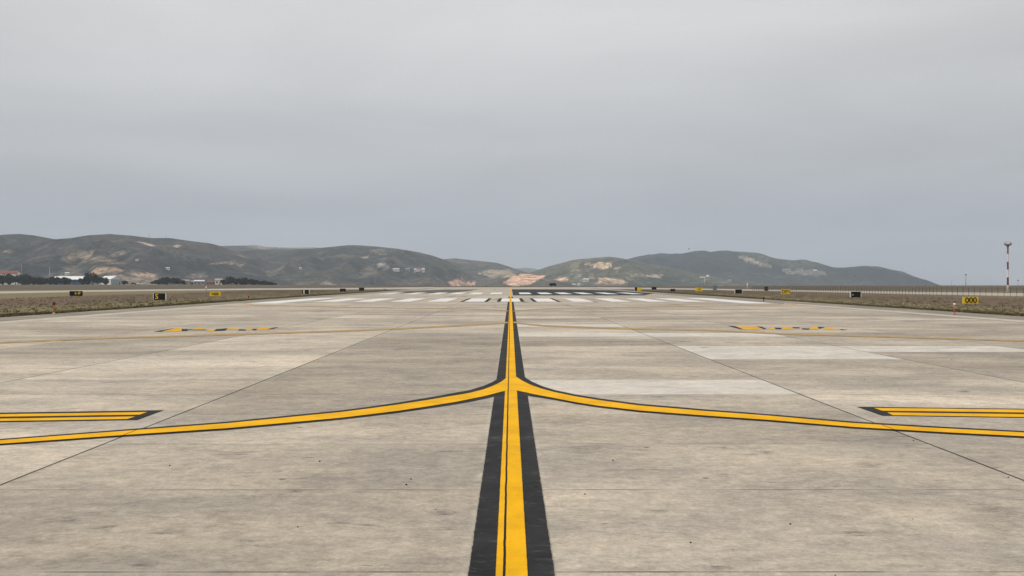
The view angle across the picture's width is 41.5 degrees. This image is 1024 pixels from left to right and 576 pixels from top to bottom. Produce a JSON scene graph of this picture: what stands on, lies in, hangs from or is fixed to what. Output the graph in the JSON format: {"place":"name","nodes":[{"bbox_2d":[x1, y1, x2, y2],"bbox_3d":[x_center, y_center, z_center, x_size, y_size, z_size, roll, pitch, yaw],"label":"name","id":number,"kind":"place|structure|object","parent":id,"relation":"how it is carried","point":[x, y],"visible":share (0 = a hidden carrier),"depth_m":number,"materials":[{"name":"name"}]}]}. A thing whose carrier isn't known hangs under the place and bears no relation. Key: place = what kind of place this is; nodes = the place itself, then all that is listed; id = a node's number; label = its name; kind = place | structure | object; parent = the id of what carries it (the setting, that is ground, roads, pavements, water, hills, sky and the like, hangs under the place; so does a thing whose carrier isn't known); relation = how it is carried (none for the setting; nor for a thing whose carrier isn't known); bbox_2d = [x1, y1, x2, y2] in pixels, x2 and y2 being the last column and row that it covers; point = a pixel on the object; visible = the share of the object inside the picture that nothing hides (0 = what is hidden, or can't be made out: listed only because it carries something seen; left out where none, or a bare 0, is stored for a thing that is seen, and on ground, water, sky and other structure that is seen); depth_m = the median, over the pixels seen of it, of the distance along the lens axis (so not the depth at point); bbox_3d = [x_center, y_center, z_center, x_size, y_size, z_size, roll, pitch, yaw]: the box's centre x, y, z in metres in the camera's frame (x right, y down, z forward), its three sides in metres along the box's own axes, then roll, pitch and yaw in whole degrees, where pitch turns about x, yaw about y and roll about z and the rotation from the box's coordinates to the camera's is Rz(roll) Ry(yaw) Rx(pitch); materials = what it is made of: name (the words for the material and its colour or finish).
{"place":"outdoors","nodes":[
{"label":"outdoors","id":0,"kind":"place"},
{"bbox_2d":[0,271,20,284],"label":"house","id":1,"kind":"structure","parent":0,"point":[13,273],"depth_m":1155.05,"materials":[{"name":"white tile"}]},
{"bbox_2d":[0,234,295,284],"bbox_3d":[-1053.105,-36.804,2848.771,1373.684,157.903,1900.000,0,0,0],"label":"hill","id":2,"kind":"structure","parent":0,"point":[102,255],"depth_m":2464.88,"materials":[{"name":"green plant"}]},
{"bbox_2d":[182,279,189,284],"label":"house","id":3,"kind":"structure","parent":0,"point":[187,281],"depth_m":1077.89,"materials":[{"name":"white"}]},
{"bbox_2d":[194,280,205,284],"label":"house","id":4,"kind":"structure","parent":0,"point":[199,282],"depth_m":1071.73,"materials":[{"name":"white"}]},
{"bbox_2d":[206,281,214,284],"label":"house","id":5,"kind":"structure","parent":0,"point":[210,282],"depth_m":1071.74,"materials":[{"name":"red brick"}]},
{"bbox_2d":[222,245,315,251],"bbox_3d":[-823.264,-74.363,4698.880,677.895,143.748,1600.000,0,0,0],"label":"hill","id":6,"kind":"structure","parent":0,"point":[246,248],"depth_m":4514.86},
{"bbox_2d":[239,245,486,285],"bbox_3d":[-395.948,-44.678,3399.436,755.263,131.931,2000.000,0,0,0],"label":"hill","id":7,"kind":"structure","parent":0,"point":[354,265],"depth_m":2896.47,"materials":[{"name":"green plant"}]},
{"bbox_2d":[393,289,477,292],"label":"asphalt pavement","id":8,"kind":"structure","parent":0,"point":[439,291],"depth_m":228.38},
{"bbox_2d":[444,258,526,281],"bbox_3d":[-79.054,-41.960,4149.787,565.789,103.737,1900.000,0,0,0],"label":"hill","id":9,"kind":"structure","parent":0,"point":[480,271],"depth_m":3905.72,"materials":[{"name":"green plant"}]},
{"bbox_2d":[0,285,1023,316],"bbox_3d":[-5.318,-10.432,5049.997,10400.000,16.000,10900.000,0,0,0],"label":"ground","id":10,"kind":"structure","parent":0,"point":[4,297],"depth_m":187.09,"materials":[{"name":"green plant"}]},
{"bbox_2d":[0,274,9,283],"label":"tree","id":11,"kind":"object","parent":10,"relation":"on","point":[3,279],"visible":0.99,"depth_m":984.62,"materials":[{"name":"green plant"}]},
{"bbox_2d":[7,274,21,284],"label":"tree","id":12,"kind":"object","parent":10,"relation":"on","point":[15,279],"visible":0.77,"depth_m":1002.04,"materials":[{"name":"green plant"}]},
{"bbox_2d":[20,273,31,284],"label":"tree","id":13,"kind":"object","parent":10,"relation":"on","point":[24,277],"visible":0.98,"depth_m":992.06,"materials":[{"name":"green plant"}]},
{"bbox_2d":[30,277,41,284],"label":"tree","id":14,"kind":"object","parent":10,"relation":"on","point":[34,280],"visible":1,"depth_m":981.82,"materials":[{"name":"green plant"}]},
{"bbox_2d":[37,277,49,284],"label":"tree","id":15,"kind":"object","parent":10,"relation":"on","point":[44,281],"visible":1,"depth_m":984.93,"materials":[{"name":"green plant"}]},
{"bbox_2d":[47,277,55,284],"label":"tree","id":16,"kind":"object","parent":10,"relation":"on","point":[52,280],"visible":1,"depth_m":986.48,"materials":[{"name":"green plant"}]},
{"bbox_2d":[52,301,55,313],"bbox_3d":[-21.806,0.938,64.315,0.170,0.600,0.170,0,0,0],"label":"edge light","id":17,"kind":"object","parent":10,"relation":"on","point":[53,303],"visible":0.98,"depth_m":64.29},
{"bbox_2d":[54,277,70,284],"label":"tree","id":18,"kind":"object","parent":10,"relation":"on","point":[61,280],"visible":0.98,"depth_m":987.86,"materials":[{"name":"green plant"}]},
{"bbox_2d":[53,276,86,284],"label":"hangar","id":19,"kind":"structure","parent":10,"relation":"on","point":[74,280],"depth_m":1032.65,"materials":[{"name":"white metal"}]},
{"bbox_2d":[70,291,82,296],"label":"airfield sign","id":20,"kind":"object","parent":10,"relation":"on","point":[76,293],"visible":0.98,"depth_m":144.62,"materials":[{"name":"metal"}]},
{"bbox_2d":[78,278,84,284],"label":"tree","id":21,"kind":"object","parent":10,"relation":"on","point":[81,281],"visible":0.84,"depth_m":987.38,"materials":[{"name":"green plant"}]},
{"bbox_2d":[83,272,99,284],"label":"tree","id":22,"kind":"object","parent":10,"relation":"on","point":[93,277],"visible":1,"depth_m":980.20,"materials":[{"name":"green plant"}]},
{"bbox_2d":[96,277,108,283],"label":"tree","id":23,"kind":"object","parent":10,"relation":"on","point":[100,279],"visible":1,"depth_m":988.10,"materials":[{"name":"green plant"}]},
{"bbox_2d":[100,276,121,284],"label":"hangar","id":24,"kind":"structure","parent":10,"relation":"on","point":[115,280],"depth_m":1023.99,"materials":[{"name":"white metal"}]},
{"bbox_2d":[153,293,166,299],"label":"airfield sign","id":25,"kind":"object","parent":10,"relation":"on","point":[159,296],"visible":0.98,"depth_m":110.44,"materials":[{"name":"metal"}]},
{"bbox_2d":[160,277,171,284],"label":"tree","id":26,"kind":"object","parent":10,"relation":"on","point":[167,279],"visible":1,"depth_m":1008.58,"materials":[{"name":"green plant"}]},
{"bbox_2d":[171,278,180,283],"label":"tree","id":27,"kind":"object","parent":10,"relation":"on","point":[174,280],"visible":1,"depth_m":1008.34,"materials":[{"name":"green plant"}]},
{"bbox_2d":[173,280,185,284],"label":"tree","id":28,"kind":"object","parent":10,"relation":"on","point":[183,282],"visible":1,"depth_m":1008.10,"materials":[{"name":"green plant"}]},
{"bbox_2d":[210,292,220,296],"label":"airfield sign","id":29,"kind":"object","parent":10,"relation":"on","point":[215,294],"visible":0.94,"depth_m":140.37,"materials":[{"name":"metal"}]},
{"bbox_2d":[215,279,222,284],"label":"house","id":30,"kind":"structure","parent":10,"relation":"on","point":[217,282],"depth_m":1056.77,"materials":[{"name":"white"}]},
{"bbox_2d":[220,280,229,284],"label":"tree","id":31,"kind":"object","parent":10,"relation":"on","point":[223,282],"visible":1,"depth_m":997.03,"materials":[{"name":"green plant"}]},
{"bbox_2d":[225,276,234,284],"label":"tree","id":32,"kind":"object","parent":10,"relation":"on","point":[230,279],"visible":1,"depth_m":998.27,"materials":[{"name":"green plant"}]},
{"bbox_2d":[233,278,240,284],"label":"tree","id":33,"kind":"object","parent":10,"relation":"on","point":[236,281],"visible":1,"depth_m":996.27,"materials":[{"name":"green plant"}]},
{"bbox_2d":[239,277,247,284],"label":"tree","id":34,"kind":"object","parent":10,"relation":"on","point":[241,281],"visible":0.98,"depth_m":997.04,"materials":[{"name":"green plant"}]},
{"bbox_2d":[243,279,251,284],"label":"tree","id":35,"kind":"object","parent":10,"relation":"on","point":[248,281],"visible":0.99,"depth_m":996.77,"materials":[{"name":"green plant"}]},
{"bbox_2d":[250,279,258,284],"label":"tree","id":36,"kind":"object","parent":10,"relation":"on","point":[254,281],"visible":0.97,"depth_m":998.38,"materials":[{"name":"green plant"}]},
{"bbox_2d":[302,290,309,294],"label":"airfield sign","id":37,"kind":"object","parent":10,"relation":"on","point":[305,292],"visible":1,"depth_m":170.63,"materials":[{"name":"metal"}]},
{"bbox_2d":[0,288,1023,575],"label":"runway","id":38,"kind":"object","parent":10,"relation":"on","point":[660,492],"visible":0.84,"depth_m":12.56,"materials":[{"name":"concrete"}]},
{"bbox_2d":[0,410,162,421],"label":"holding line border marking","id":39,"kind":"object","parent":38,"relation":"on","point":[146,414],"visible":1,"depth_m":15.06,"materials":[{"name":"black paint"}]},
{"bbox_2d":[0,412,145,420],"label":"holding line marking","id":40,"kind":"object","parent":39,"relation":"on","point":[66,414],"visible":1,"depth_m":15.15,"materials":[{"name":"yellow paint"}]},
{"bbox_2d":[154,327,277,331],"bbox_3d":[-9.327,1.321,43.224,4.454,0.001,3.136,0,0,-22],"label":"location border marking","id":41,"kind":"object","parent":38,"relation":"on","point":[224,329],"visible":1,"depth_m":43.04,"materials":[{"name":"black paint"}]},
{"bbox_2d":[166,328,268,330],"bbox_3d":[-9.332,1.319,43.031,3.100,0.001,3.275,0,0,-6],"label":"location marking","id":42,"kind":"object","parent":38,"relation":"on","point":[177,329],"visible":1,"depth_m":42.96,"materials":[{"name":"yellow paint"}]},
{"bbox_2d":[0,372,505,444],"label":"lead off border marking","id":43,"kind":"object","parent":38,"relation":"on","point":[500,379],"visible":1,"depth_m":14.83,"materials":[{"name":"black paint"}]},
{"bbox_2d":[0,322,507,342],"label":"faded lead off marking","id":44,"kind":"object","parent":38,"relation":"on","point":[252,333],"visible":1,"depth_m":39.52,"materials":[{"name":"yellow paint"}]},
{"bbox_2d":[0,374,510,443],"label":"lead off line marking","id":45,"kind":"object","parent":38,"relation":"on","point":[504,385],"visible":1,"depth_m":14.76,"materials":[{"name":"yellow paint"}]},
{"bbox_2d":[250,304,506,310],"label":"faded lead off marking","id":46,"kind":"object","parent":38,"relation":"on","point":[377,307],"visible":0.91,"depth_m":80.91,"materials":[{"name":"yellow paint"}]},
{"bbox_2d":[257,293,763,302],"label":"threshold marking","id":47,"kind":"object","parent":38,"relation":"on","point":[508,300],"visible":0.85,"depth_m":119.52,"materials":[{"name":"white paint"}]},
{"bbox_2d":[460,298,560,301],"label":"threshold border marking","id":48,"kind":"object","parent":38,"relation":"on","point":[500,299],"visible":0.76,"depth_m":113.04,"materials":[{"name":"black paint"}]},
{"bbox_2d":[467,297,555,575],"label":"centreline border marking","id":49,"kind":"object","parent":38,"relation":"on","point":[482,561],"visible":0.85,"depth_m":9.47,"materials":[{"name":"black paint"}]},
{"bbox_2d":[495,287,527,575],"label":"centreline marking","id":50,"kind":"object","parent":38,"relation":"on","point":[511,556],"visible":0.93,"depth_m":9.52,"materials":[{"name":"yellow paint"}]},
{"bbox_2d":[0,303,1023,322],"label":"edge line marking","id":51,"kind":"object","parent":38,"relation":"on","point":[249,303],"visible":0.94,"depth_m":63.33,"materials":[{"name":"white paint"}]},
{"bbox_2d":[515,304,781,310],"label":"faded lead off marking","id":52,"kind":"object","parent":38,"relation":"on","point":[631,307],"visible":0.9,"depth_m":80.91,"materials":[{"name":"yellow paint"}]},
{"bbox_2d":[511,374,1023,435],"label":"lead off line marking","id":53,"kind":"object","parent":38,"relation":"on","point":[517,383],"visible":1,"depth_m":15.32,"materials":[{"name":"yellow paint"}]},
{"bbox_2d":[513,321,1023,340],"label":"faded lead off marking","id":54,"kind":"object","parent":38,"relation":"on","point":[766,332],"visible":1,"depth_m":40.32,"materials":[{"name":"yellow paint"}]},
{"bbox_2d":[516,371,1023,437],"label":"lead off border marking","id":55,"kind":"object","parent":38,"relation":"on","point":[522,377],"visible":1,"depth_m":15.05,"materials":[{"name":"black paint"}]},
{"bbox_2d":[730,326,843,329],"bbox_3d":[8.976,1.316,44.567,3.332,0.001,4.609,0,0,0],"label":"location border marking","id":56,"kind":"object","parent":38,"relation":"on","point":[780,328],"visible":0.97,"depth_m":43.98,"materials":[{"name":"black paint"}]},
{"bbox_2d":[736,326,838,329],"bbox_3d":[8.974,1.314,44.351,3.264,0.001,3.330,0,0,0],"label":"location marking","id":57,"kind":"object","parent":38,"relation":"on","point":[757,328],"visible":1,"depth_m":43.90,"materials":[{"name":"yellow paint"}]},
{"bbox_2d":[859,407,1023,417],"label":"holding line border marking","id":58,"kind":"object","parent":38,"relation":"on","point":[878,411],"visible":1,"depth_m":15.53,"materials":[{"name":"black paint"}]},
{"bbox_2d":[876,408,1023,416],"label":"holding line marking","id":59,"kind":"object","parent":58,"relation":"on","point":[956,410],"visible":1,"depth_m":15.62,"materials":[{"name":"yellow paint"}]},
{"bbox_2d":[734,289,742,293],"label":"airfield sign","id":60,"kind":"object","parent":10,"relation":"on","point":[740,291],"visible":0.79,"depth_m":177.05,"materials":[{"name":"metal"}]},
{"bbox_2d":[781,289,789,294],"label":"airfield sign","id":61,"kind":"object","parent":10,"relation":"on","point":[785,291],"visible":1,"depth_m":164.78,"materials":[{"name":"metal"}]},
{"bbox_2d":[850,292,860,297],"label":"airfield sign","id":62,"kind":"object","parent":10,"relation":"on","point":[855,294],"visible":0.86,"depth_m":131.38,"materials":[{"name":"metal"}]},
{"bbox_2d":[752,285,1021,296],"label":"wire fence","id":63,"kind":"object","parent":10,"relation":"on","point":[790,287],"visible":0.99,"depth_m":183.92,"materials":[{"name":"grey metal"}]},
{"bbox_2d":[962,297,978,304],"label":"airfield sign","id":64,"kind":"object","parent":10,"relation":"on","point":[970,300],"visible":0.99,"depth_m":88.82,"materials":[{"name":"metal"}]},
{"bbox_2d":[1004,242,1011,291],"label":"floodlight mast","id":65,"kind":"object","parent":10,"relation":"on","point":[1007,245],"visible":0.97,"depth_m":219.19,"materials":[{"name":"metal"}]},
{"bbox_2d":[0,287,1023,295],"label":"taxiway","id":66,"kind":"structure","parent":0,"point":[967,293],"depth_m":258.40,"materials":[{"name":"concrete"}]},
{"bbox_2d":[0,0,1023,284],"label":"sky","id":67,"kind":"structure","parent":0,"point":[536,134],"materials":[{"name":"grey"}]},
{"bbox_2d":[516,268,537,272],"bbox_3d":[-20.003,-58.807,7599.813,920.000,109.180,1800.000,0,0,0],"label":"hill","id":68,"kind":"structure","parent":0,"point":[528,270],"depth_m":7397.93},
{"bbox_2d":[479,274,576,285],"bbox_3d":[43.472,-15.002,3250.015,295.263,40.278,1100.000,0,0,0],"label":"hill","id":69,"kind":"structure","parent":0,"point":[524,280],"depth_m":3010.90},
{"bbox_2d":[512,289,653,294],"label":"asphalt pavement","id":70,"kind":"structure","parent":0,"point":[555,292],"depth_m":205.15,"materials":[{"name":"grey asphalt"}]},
{"bbox_2d":[527,257,743,285],"bbox_3d":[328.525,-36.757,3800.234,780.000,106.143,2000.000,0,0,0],"label":"hill","id":71,"kind":"structure","parent":0,"point":[606,271],"depth_m":3340.19,"materials":[{"name":"green plant"}]},
{"bbox_2d":[627,250,940,285],"bbox_3d":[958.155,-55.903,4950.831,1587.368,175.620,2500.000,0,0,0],"label":"hill","id":72,"kind":"structure","parent":0,"point":[749,268],"depth_m":4370.23,"materials":[{"name":"green plant"}]}
]}

